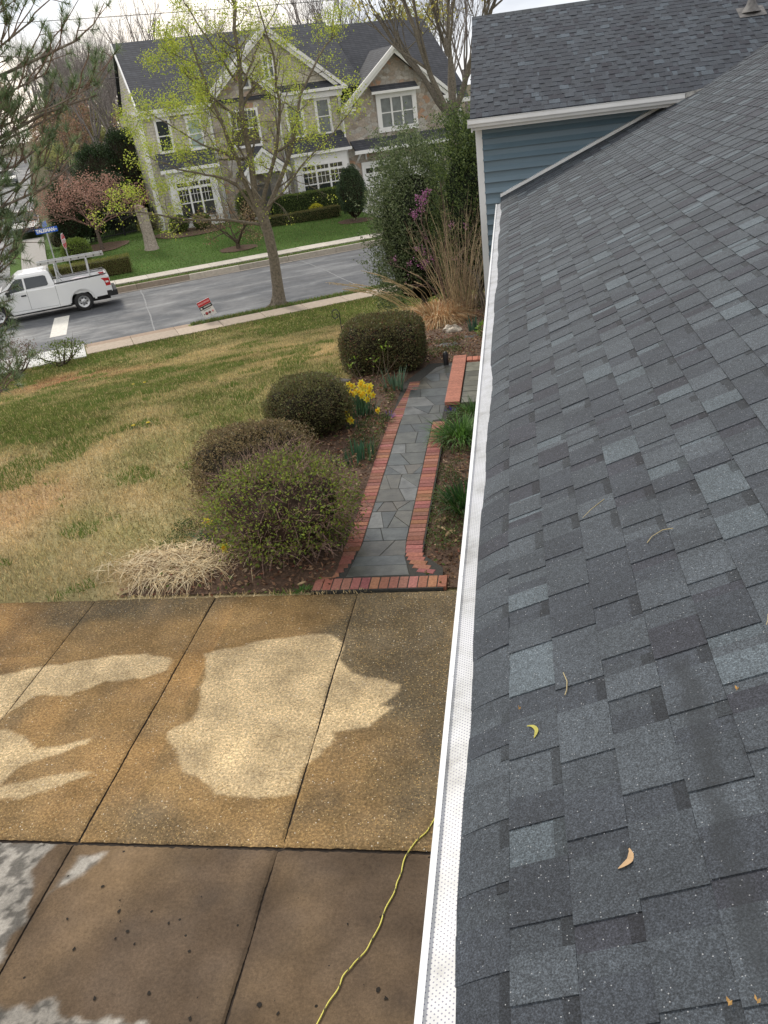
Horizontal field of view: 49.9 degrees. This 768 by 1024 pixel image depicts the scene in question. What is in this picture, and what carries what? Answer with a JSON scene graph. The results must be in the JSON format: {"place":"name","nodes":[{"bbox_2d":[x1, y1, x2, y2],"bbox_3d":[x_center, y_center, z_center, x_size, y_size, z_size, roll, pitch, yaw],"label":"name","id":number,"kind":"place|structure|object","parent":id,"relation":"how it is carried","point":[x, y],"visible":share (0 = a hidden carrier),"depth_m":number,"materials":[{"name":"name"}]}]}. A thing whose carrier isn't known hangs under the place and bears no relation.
{"place":"outdoors","nodes":[
{"label":"outdoors","id":0,"kind":"place"},
{"bbox_2d":[0,155,33,287],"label":"side road","id":1,"kind":"structure","parent":0,"point":[22,171],"depth_m":79.76,"materials":[{"name":"grey asphalt"}]},
{"bbox_2d":[11,207,41,235],"bbox_3d":[-23.439,-18.911,53.865,1.800,1.550,4.610,-16,28,-16],"label":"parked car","id":2,"kind":"object","parent":1,"relation":"on","point":[30,226],"visible":0.26,"depth_m":52.61,"materials":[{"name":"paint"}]},
{"bbox_2d":[21,237,47,269],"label":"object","id":3,"kind":"structure","parent":0,"point":[36,252],"depth_m":46.02,"materials":[{"name":"metal"}]},
{"bbox_2d":[0,344,86,372],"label":"sidewalk","id":4,"kind":"structure","parent":0,"point":[47,354],"depth_m":26.59,"materials":[{"name":"concrete"}]},
{"bbox_2d":[85,324,188,346],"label":"curb","id":5,"kind":"structure","parent":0,"point":[133,336],"depth_m":28.10,"materials":[{"name":"concrete"}]},
{"bbox_2d":[0,0,330,23],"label":"overhead wire","id":6,"kind":"object","parent":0,"point":[168,12],"visible":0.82,"depth_m":38.93,"materials":[{"name":"black metal"}]},
{"bbox_2d":[0,245,393,359],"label":"road","id":7,"kind":"structure","parent":0,"point":[127,313],"depth_m":33.56,"materials":[{"name":"grey asphalt"}]},
{"bbox_2d":[0,258,117,326],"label":"pickup truck","id":8,"kind":"object","parent":7,"relation":"on","point":[44,290],"visible":0.83,"depth_m":33.77,"materials":[{"name":"white paint"}]},
{"bbox_2d":[36,250,102,265],"bbox_3d":[-12.949,-10.461,34.012,2.650,0.120,0.600,-16,28,-16],"label":"ladder","id":9,"kind":"object","parent":8,"relation":"on","point":[68,258],"visible":1,"depth_m":33.91,"materials":[{"name":"metal"}]},
{"bbox_2d":[118,246,368,293],"bbox_3d":[0.211,-10.898,36.106,65.980,0.001,10.300,-16,28,-16],"label":"gutter pan","id":10,"kind":"object","parent":7,"relation":"on","point":[239,270],"visible":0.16,"depth_m":38.76,"materials":[{"name":"concrete"}]},
{"bbox_2d":[0,84,484,602],"bbox_3d":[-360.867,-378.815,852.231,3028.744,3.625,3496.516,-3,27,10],"label":"ground","id":11,"kind":"structure","parent":0,"point":[142,252],"depth_m":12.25,"materials":[{"name":"plant"}]},
{"bbox_2d":[0,17,43,123],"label":"bare tree","id":12,"kind":"object","parent":11,"relation":"on","point":[20,59],"visible":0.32,"depth_m":121.97,"materials":[{"name":"brown plant"}]},
{"bbox_2d":[0,337,45,374],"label":"shrub","id":13,"kind":"object","parent":11,"relation":"on","point":[23,354],"visible":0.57,"depth_m":25.11,"materials":[{"name":"green plant"}]},
{"bbox_2d":[35,221,59,275],"bbox_3d":[-14.813,-11.381,37.036,0.420,3.170,0.913,13,33,35],"label":"street name sign","id":14,"kind":"object","parent":11,"relation":"on","point":[43,230],"visible":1,"depth_m":36.53,"materials":[{"name":"metal"}]},
{"bbox_2d":[0,90,98,187],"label":"undergrowth","id":15,"kind":"object","parent":11,"relation":"on","point":[49,173],"visible":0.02,"depth_m":128.47,"materials":[{"name":"brown plant"}]},
{"bbox_2d":[23,44,80,181],"bbox_3d":[-25.587,-30.922,65.716,5.318,12.376,6.270,-17,28,-18],"label":"bare tree","id":16,"kind":"object","parent":11,"relation":"on","point":[57,99],"visible":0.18,"depth_m":64.05,"materials":[{"name":"brown plant"}]},
{"bbox_2d":[30,139,78,184],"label":"green budding tree","id":17,"kind":"object","parent":11,"relation":"on","point":[74,148],"visible":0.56,"depth_m":55.31,"materials":[{"name":"green plant"}]},
{"bbox_2d":[23,333,91,372],"bbox_3d":[-10.117,-4.993,25.629,2.139,1.027,1.987,18,36,40],"label":"shrub","id":18,"kind":"object","parent":11,"relation":"on","point":[64,345],"visible":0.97,"depth_m":25.55,"materials":[{"name":"green plant"}]},
{"bbox_2d":[27,106,93,179],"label":"hazy budding tree","id":19,"kind":"object","parent":11,"relation":"on","point":[71,131],"visible":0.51,"depth_m":60.02,"materials":[{"name":"brown plant"}]},
{"bbox_2d":[0,0,124,397],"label":"pine tree","id":20,"kind":"object","parent":11,"relation":"on","point":[7,214],"visible":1,"depth_m":9.96,"materials":[{"name":"green plant"}]},
{"bbox_2d":[42,75,82,186],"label":"tall evergreen","id":21,"kind":"object","parent":11,"relation":"on","point":[56,138],"visible":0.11,"depth_m":68.26,"materials":[{"name":"green plant"}]},
{"bbox_2d":[18,14,111,146],"bbox_3d":[-22.537,-29.746,61.802,6.793,13.408,5.761,-11,27,-7],"label":"bare tree","id":22,"kind":"object","parent":11,"relation":"on","point":[61,92],"visible":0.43,"depth_m":60.44,"materials":[{"name":"brown plant"}]},
{"bbox_2d":[43,182,91,241],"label":"flowering tree","id":23,"kind":"object","parent":11,"relation":"on","point":[69,228],"visible":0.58,"depth_m":45.84,"materials":[{"name":"green plant"}]},
{"bbox_2d":[54,91,94,150],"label":"hazy budding tree","id":24,"kind":"object","parent":11,"relation":"on","point":[86,118],"visible":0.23,"depth_m":63.28,"materials":[{"name":"brown plant"}]},
{"bbox_2d":[59,236,92,263],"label":"foundation shrub","id":25,"kind":"object","parent":11,"relation":"on","point":[76,245],"visible":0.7,"depth_m":41.99,"materials":[{"name":"green plant"}]},
{"bbox_2d":[42,7,129,145],"bbox_3d":[-20.821,-28.439,59.073,6.828,13.476,5.790,6,30,25],"label":"bare tree","id":26,"kind":"object","parent":11,"relation":"on","point":[92,121],"visible":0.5,"depth_m":58.45,"materials":[{"name":"brown plant"}]},
{"bbox_2d":[67,177,110,240],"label":"dark evergreen","id":27,"kind":"object","parent":11,"relation":"on","point":[101,228],"visible":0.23,"depth_m":47.54,"materials":[{"name":"green plant"}]},
{"bbox_2d":[42,5,135,127],"bbox_3d":[-21.044,-31.689,64.150,7.229,14.268,6.131,-4,27,6],"label":"bare tree","id":28,"kind":"object","parent":11,"relation":"on","point":[90,65],"visible":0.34,"depth_m":62.62,"materials":[{"name":"brown plant"}]},
{"bbox_2d":[56,10,123,135],"bbox_3d":[-18.027,-25.447,53.742,6.657,12.630,8.516,-2,27,11],"label":"bare tree","id":29,"kind":"object","parent":11,"relation":"on","point":[102,106],"visible":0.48,"depth_m":53.51,"materials":[{"name":"brown plant"}]},
{"bbox_2d":[48,252,133,278],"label":"clipped hedge","id":30,"kind":"object","parent":11,"relation":"on","point":[115,264],"visible":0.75,"depth_m":40.19,"materials":[{"name":"green plant"}]},
{"bbox_2d":[68,136,125,181],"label":"dark evergreen","id":31,"kind":"object","parent":11,"relation":"on","point":[96,158],"visible":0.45,"depth_m":49.83,"materials":[{"name":"green plant"}]},
{"bbox_2d":[69,20,126,125],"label":"bare tree","id":32,"kind":"object","parent":11,"relation":"on","point":[112,85],"visible":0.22,"depth_m":82.87,"materials":[{"name":"brown plant"}]},
{"bbox_2d":[90,169,139,233],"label":"dark evergreen","id":33,"kind":"object","parent":11,"relation":"on","point":[106,171],"visible":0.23,"depth_m":49.20,"materials":[{"name":"green plant"}]},
{"bbox_2d":[90,207,157,242],"bbox_3d":[-15.561,-17.120,49.076,4.351,1.300,0.113,-26,32,-33],"label":"iron fence","id":34,"kind":"object","parent":11,"relation":"on","point":[123,228],"visible":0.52,"depth_m":49.10,"materials":[{"name":"black metal"}]},
{"bbox_2d":[91,3,157,84],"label":"bare tree","id":35,"kind":"object","parent":11,"relation":"on","point":[128,37],"visible":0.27,"depth_m":54.66,"materials":[{"name":"brown plant"}]},
{"bbox_2d":[101,126,148,210],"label":"dark evergreen","id":36,"kind":"object","parent":11,"relation":"on","point":[117,142],"visible":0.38,"depth_m":51.05,"materials":[{"name":"green plant"}]},
{"bbox_2d":[82,0,207,43],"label":"bare tree","id":37,"kind":"object","parent":11,"relation":"on","point":[139,24],"visible":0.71,"depth_m":77.69,"materials":[{"name":"brown plant"}]},
{"bbox_2d":[134,205,158,250],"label":"cut tree trunk","id":38,"kind":"object","parent":11,"relation":"on","point":[150,242],"visible":0.75,"depth_m":43.98,"materials":[{"name":"brown plant"}]},
{"bbox_2d":[147,0,227,36],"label":"bare tree","id":39,"kind":"object","parent":11,"relation":"on","point":[196,24],"visible":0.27,"depth_m":84.96,"materials":[{"name":"brown plant"}]},
{"bbox_2d":[0,842,430,1023],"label":"driveway concrete","id":40,"kind":"object","parent":11,"relation":"on","point":[308,945],"visible":0.76,"depth_m":5.12,"materials":[{"name":"brown concrete"}]},
{"bbox_2d":[0,596,430,1023],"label":"driveway joint","id":41,"kind":"object","parent":40,"relation":"on","point":[279,849],"depth_m":5.80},
{"bbox_2d":[62,885,387,1020],"bbox_3d":[-0.963,2.647,5.040,2.267,0.001,0.931,-3,27,10],"label":"driveway stain","id":42,"kind":"object","parent":40,"relation":"on","point":[259,1004],"visible":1,"depth_m":4.83,"materials":[{"name":"black"}]},
{"bbox_2d":[316,817,434,1023],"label":"extension cord","id":43,"kind":"object","parent":40,"relation":"on","point":[346,971],"visible":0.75,"depth_m":5.01,"materials":[{"name":"rubber"}]},
{"bbox_2d":[2,204,449,375],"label":"verge grass","id":44,"kind":"structure","parent":11,"relation":"on","point":[262,309],"depth_m":41.48,"materials":[{"name":"plant"}]},
{"bbox_2d":[0,591,456,850],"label":"driveway aggregate","id":45,"kind":"object","parent":11,"relation":"on","point":[219,752],"visible":0.88,"depth_m":6.93,"materials":[{"name":"brown concrete"}]},
{"bbox_2d":[90,217,372,251],"bbox_3d":[-9.146,-15.162,45.616,16.579,0.632,6.934,-3,27,10],"label":"mulch ring","id":46,"kind":"object","parent":11,"relation":"on","point":[108,245],"visible":0.67,"depth_m":46.54,"materials":[{"name":"soil"}]},
{"bbox_2d":[18,165,158,249],"bbox_3d":[-16.213,-16.182,44.484,6.672,4.513,5.871,2,28,18],"label":"red brown maple","id":47,"kind":"object","parent":46,"relation":"on","point":[89,200],"visible":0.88,"depth_m":43.82,"materials":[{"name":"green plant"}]},
{"bbox_2d":[137,212,163,234],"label":"foundation shrub","id":48,"kind":"object","parent":46,"relation":"on","point":[153,224],"visible":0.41,"depth_m":46.76,"materials":[{"name":"green plant"}]},
{"bbox_2d":[168,214,189,231],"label":"foundation shrub","id":49,"kind":"object","parent":46,"relation":"on","point":[183,226],"visible":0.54,"depth_m":47.21,"materials":[{"name":"green plant"}]},
{"bbox_2d":[191,183,266,249],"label":"brown leaved tree","id":50,"kind":"object","parent":46,"relation":"on","point":[247,216],"visible":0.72,"depth_m":42.35,"materials":[{"name":"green plant"}]},
{"bbox_2d":[335,163,367,220],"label":"conical evergreen","id":51,"kind":"object","parent":46,"relation":"on","point":[352,183],"visible":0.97,"depth_m":45.56,"materials":[{"name":"green plant"}]},
{"bbox_2d":[234,189,255,221],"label":"foundation shrub","id":52,"kind":"object","parent":11,"relation":"on","point":[238,205],"visible":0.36,"depth_m":47.77,"materials":[{"name":"green plant"}]},
{"bbox_2d":[116,240,380,292],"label":"curb","id":53,"kind":"structure","parent":11,"relation":"on","point":[233,268],"depth_m":38.88,"materials":[{"name":"concrete"}]},
{"bbox_2d":[190,284,387,325],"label":"verge","id":54,"kind":"structure","parent":11,"relation":"on","point":[278,306],"depth_m":29.38,"materials":[{"name":"green plant"}]},
{"bbox_2d":[196,298,216,317],"bbox_3d":[-6.127,-6.947,28.613,0.616,0.962,0.076,-12,27,-9],"label":"yard sign","id":55,"kind":"object","parent":54,"relation":"on","point":[206,307],"visible":0.97,"depth_m":28.55,"materials":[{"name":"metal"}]},
{"bbox_2d":[83,0,370,307],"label":"yard tree","id":56,"kind":"object","parent":54,"relation":"on","point":[255,202],"visible":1,"depth_m":26.95,"materials":[{"name":"green plant"}]},
{"bbox_2d":[110,16,469,230],"bbox_3d":[-5.678,-25.015,54.204,21.600,12.170,13.050,-16,28,-16],"label":"stone and shake house","id":57,"kind":"object","parent":11,"relation":"on","point":[391,78],"visible":0.52,"depth_m":49.80,"materials":[{"name":"beige stone"}]},
{"bbox_2d":[152,116,175,153],"bbox_3d":[-12.577,-21.584,47.228,1.020,1.930,0.150,-16,28,-16],"label":"window","id":58,"kind":"structure","parent":57,"relation":"in","point":[161,136],"depth_m":47.19,"materials":[{"name":"white glass"}]},
{"bbox_2d":[183,114,205,150],"bbox_3d":[-10.914,-21.963,47.765,1.050,1.830,0.150,-16,28,-16],"label":"window","id":59,"kind":"structure","parent":57,"relation":"in","point":[198,136],"depth_m":47.82,"materials":[{"name":"white glass"}]},
{"bbox_2d":[175,178,216,218],"bbox_3d":[-10.977,-18.346,48.374,2.060,2.030,0.120,-16,28,-16],"label":"window","id":60,"kind":"structure","parent":57,"relation":"in","point":[195,196],"depth_m":48.37,"materials":[{"name":"white glass"}]},
{"bbox_2d":[227,107,262,148],"bbox_3d":[-8.127,-22.528,48.454,1.760,2.060,0.120,-16,28,-16],"label":"window","id":61,"kind":"structure","parent":57,"relation":"in","point":[257,142],"depth_m":48.53,"materials":[{"name":"white glass"}]},
{"bbox_2d":[259,52,274,79],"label":"window","id":62,"kind":"structure","parent":57,"relation":"in","point":[272,65],"depth_m":47.85,"materials":[{"name":"white glass"}]},
{"bbox_2d":[282,101,306,138],"bbox_3d":[-5.320,-23.570,49.479,1.240,2.190,0.150,-16,28,-16],"label":"window","id":63,"kind":"structure","parent":57,"relation":"in","point":[285,105],"depth_m":49.38,"materials":[{"name":"white glass"}]},
{"bbox_2d":[301,160,343,190],"bbox_3d":[-3.659,-20.348,50.584,2.660,1.880,0.120,-16,28,-16],"label":"window","id":64,"kind":"structure","parent":57,"relation":"in","point":[323,173],"depth_m":50.46,"materials":[{"name":"white glass"}]},
{"bbox_2d":[313,96,333,133],"bbox_3d":[-3.663,-24.084,49.951,1.140,2.290,0.150,-16,28,-16],"label":"window","id":65,"kind":"structure","parent":57,"relation":"in","point":[323,102],"depth_m":49.97,"materials":[{"name":"white glass"}]},
{"bbox_2d":[375,89,418,132],"bbox_3d":[0.824,-24.852,51.043,2.780,2.260,0.150,-16,28,-16],"label":"window","id":66,"kind":"structure","parent":57,"relation":"in","point":[389,106],"depth_m":51.03,"materials":[{"name":"white glass"}]},
{"bbox_2d":[361,152,438,202],"bbox_3d":[1.144,-21.255,52.828,5.200,2.750,0.120,-16,28,-16],"label":"garage door","id":67,"kind":"structure","parent":57,"relation":"in","point":[365,166],"depth_m":51.92,"materials":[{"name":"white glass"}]},
{"bbox_2d":[261,0,337,26],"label":"bare tree","id":68,"kind":"object","parent":11,"relation":"on","point":[297,14],"visible":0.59,"depth_m":77.00,"materials":[{"name":"plant"}]},
{"bbox_2d":[116,292,485,597],"bbox_3d":[1.813,-3.459,18.384,8.370,1.955,21.960,-3,27,10],"label":"garden bed","id":69,"kind":"object","parent":11,"relation":"on","point":[279,580],"visible":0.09,"depth_m":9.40,"materials":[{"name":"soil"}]},
{"bbox_2d":[84,536,252,601],"bbox_3d":[-2.416,0.617,9.382,2.188,0.271,1.560,-3,27,10],"label":"straw clump","id":70,"kind":"object","parent":69,"relation":"on","point":[163,561],"visible":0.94,"depth_m":9.24,"materials":[{"name":"beige plant"}]},
{"bbox_2d":[180,416,320,504],"bbox_3d":[-1.670,-0.685,10.694,1.743,1.029,1.677,-3,27,10],"label":"rounded shrub","id":71,"kind":"object","parent":69,"relation":"on","point":[233,440],"visible":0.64,"depth_m":10.35,"materials":[{"name":"green plant"}]},
{"bbox_2d":[181,433,375,574],"bbox_3d":[-1.153,-0.120,9.085,2.233,1.382,2.050,-3,27,10],"label":"twiggy shrub","id":72,"kind":"object","parent":69,"relation":"on","point":[290,507],"visible":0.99,"depth_m":8.85,"materials":[{"name":"green plant"}]},
{"bbox_2d":[260,370,356,438],"bbox_3d":[-1.140,-1.621,12.499,1.490,0.940,1.365,-3,27,10],"label":"rounded shrub","id":73,"kind":"object","parent":69,"relation":"on","point":[319,402],"visible":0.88,"depth_m":12.12,"materials":[{"name":"green plant"}]},
{"bbox_2d":[159,335,473,551],"bbox_3d":[-0.323,-1.515,13.111,3.642,0.268,8.930,-3,27,10],"label":"creeping ground cover","id":74,"kind":"object","parent":69,"relation":"on","point":[432,513],"visible":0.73,"depth_m":10.20,"materials":[{"name":"green plant"}]},
{"bbox_2d":[341,436,374,465],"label":"iris clump","id":75,"kind":"object","parent":69,"relation":"on","point":[358,449],"visible":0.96,"depth_m":11.41,"materials":[{"name":"green plant"}]},
{"bbox_2d":[345,379,380,417],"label":"daffodil clump","id":76,"kind":"object","parent":69,"relation":"on","point":[361,389],"visible":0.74,"depth_m":12.93,"materials":[{"name":"yellow plant"}]},
{"bbox_2d":[340,339,396,390],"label":"budding sapling","id":77,"kind":"object","parent":69,"relation":"on","point":[381,346],"visible":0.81,"depth_m":13.83,"materials":[{"name":"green plant"}]},
{"bbox_2d":[336,308,427,376],"bbox_3d":[-0.021,-3.127,15.287,1.624,1.036,1.576,-3,27,10],"label":"boxed shrub","id":78,"kind":"object","parent":69,"relation":"on","point":[400,333],"visible":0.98,"depth_m":14.76,"materials":[{"name":"green plant"}]},
{"bbox_2d":[379,365,406,390],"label":"iris clump","id":79,"kind":"object","parent":69,"relation":"on","point":[396,381],"visible":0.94,"depth_m":13.95,"materials":[{"name":"green plant"}]},
{"bbox_2d":[326,270,482,330],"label":"ornamental grass","id":80,"kind":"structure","parent":69,"relation":"on","point":[435,314],"depth_m":19.19,"materials":[{"name":"plant"}]},
{"bbox_2d":[384,180,479,302],"bbox_3d":[1.224,-6.368,20.238,2.556,3.361,1.090,-3,27,10],"label":"redbud","id":81,"kind":"object","parent":69,"relation":"on","point":[415,216],"visible":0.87,"depth_m":20.28,"materials":[{"name":"brown plant"}]},
{"bbox_2d":[406,185,484,318],"bbox_3d":[1.932,-5.908,19.032,2.442,3.021,2.800,-23,31,-28],"label":"bare cane shrub","id":82,"kind":"object","parent":69,"relation":"on","point":[456,276],"visible":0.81,"depth_m":19.20,"materials":[{"name":"brown plant"}]},
{"bbox_2d":[422,471,468,517],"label":"liriope clump","id":83,"kind":"object","parent":69,"relation":"on","point":[462,495],"visible":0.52,"depth_m":9.80,"materials":[{"name":"green plant"}]},
{"bbox_2d":[419,408,474,455],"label":"liriope clump","id":84,"kind":"object","parent":69,"relation":"on","point":[462,429],"visible":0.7,"depth_m":11.77,"materials":[{"name":"green plant"}]},
{"bbox_2d":[421,74,485,308],"bbox_3d":[2.494,-7.792,21.387,2.957,6.459,3.178,-3,27,10],"label":"holly tree","id":85,"kind":"object","parent":69,"relation":"on","point":[460,176],"visible":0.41,"depth_m":20.58,"materials":[{"name":"green plant"}]},
{"bbox_2d":[446,395,475,421],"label":"liriope clump","id":86,"kind":"object","parent":69,"relation":"on","point":[472,405],"visible":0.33,"depth_m":12.52,"materials":[{"name":"green plant"}]},
{"bbox_2d":[445,355,480,407],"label":"brick step wall","id":87,"kind":"structure","parent":69,"relation":"on","point":[456,384],"depth_m":13.74,"materials":[{"name":"brick"}]},
{"bbox_2d":[458,251,485,316],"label":"bare sapling","id":88,"kind":"object","parent":69,"relation":"on","point":[480,292],"visible":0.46,"depth_m":18.14,"materials":[{"name":"brown plant"}]},
{"bbox_2d":[267,186,342,214],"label":"clipped hedge","id":89,"kind":"object","parent":11,"relation":"on","point":[292,202],"visible":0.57,"depth_m":48.93,"materials":[{"name":"green plant"}]},
{"bbox_2d":[268,204,341,226],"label":"clipped hedge","id":90,"kind":"object","parent":11,"relation":"on","point":[312,214],"visible":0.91,"depth_m":47.33,"materials":[{"name":"green plant"}]},
{"bbox_2d":[294,0,364,24],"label":"bare tree","id":91,"kind":"object","parent":11,"relation":"on","point":[342,4],"visible":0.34,"depth_m":83.12,"materials":[{"name":"plant"}]},
{"bbox_2d":[290,0,373,24],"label":"bare tree","id":92,"kind":"object","parent":11,"relation":"on","point":[315,13],"visible":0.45,"depth_m":81.31,"materials":[{"name":"plant"}]},
{"bbox_2d":[310,361,466,594],"bbox_3d":[0.431,-0.971,11.830,1.380,0.056,7.740,-3,27,10],"label":"path mortar","id":93,"kind":"object","parent":11,"relation":"on","point":[423,372],"visible":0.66,"depth_m":8.80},
{"bbox_2d":[312,381,447,590],"bbox_3d":[0.378,-0.722,11.333,1.398,0.054,6.590,-3,27,10],"label":"path brick edging","id":94,"kind":"object","parent":93,"relation":"on","point":[414,543],"visible":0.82,"depth_m":9.64,"materials":[{"name":"brick"}]},
{"bbox_2d":[346,363,451,576],"bbox_3d":[0.429,-1.001,11.847,0.706,0.034,7.275,-3,27,10],"label":"path flagstone","id":95,"kind":"object","parent":93,"relation":"on","point":[374,557],"visible":0.98,"depth_m":10.56,"materials":[{"name":"grey stone"}]},
{"bbox_2d":[361,1,446,36],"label":"green budding tree","id":96,"kind":"object","parent":11,"relation":"on","point":[418,11],"visible":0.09,"depth_m":73.20,"materials":[{"name":"green plant"}]},
{"bbox_2d":[347,102,471,312],"bbox_3d":[0.883,-8.124,23.440,3.836,6.369,4.110,-3,27,10],"label":"holly tree","id":97,"kind":"object","parent":11,"relation":"on","point":[397,201],"visible":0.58,"depth_m":22.46,"materials":[{"name":"green plant"}]},
{"bbox_2d":[334,0,502,144],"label":"golden budding tree","id":98,"kind":"object","parent":11,"relation":"on","point":[413,63],"visible":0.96,"depth_m":44.07,"materials":[{"name":"plant"}]},
{"bbox_2d":[417,0,471,69],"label":"bare tree","id":99,"kind":"object","parent":11,"relation":"on","point":[445,24],"visible":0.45,"depth_m":76.69,"materials":[{"name":"plant"}]},
{"bbox_2d":[420,1,471,70],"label":"bare tree","id":100,"kind":"object","parent":11,"relation":"on","point":[461,48],"visible":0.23,"depth_m":86.42,"materials":[{"name":"plant"}]},
{"bbox_2d":[418,0,492,113],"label":"bare tree","id":101,"kind":"object","parent":11,"relation":"on","point":[466,37],"visible":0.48,"depth_m":82.44,"materials":[{"name":"plant"}]},
{"bbox_2d":[414,0,767,1023],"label":"blue house","id":102,"kind":"structure","parent":11,"relation":"on","point":[622,160],"depth_m":2.82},
{"bbox_2d":[110,233,379,285],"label":"sidewalk","id":103,"kind":"structure","parent":0,"point":[228,262],"depth_m":40.03,"materials":[{"name":"concrete"}]},
{"bbox_2d":[86,278,460,354],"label":"sidewalk","id":104,"kind":"structure","parent":0,"point":[213,325],"depth_m":28.25,"materials":[{"name":"concrete"}]},
{"bbox_2d":[0,0,584,144],"label":"sky","id":105,"kind":"structure","parent":0,"point":[506,5],"materials":[{"name":"white"}]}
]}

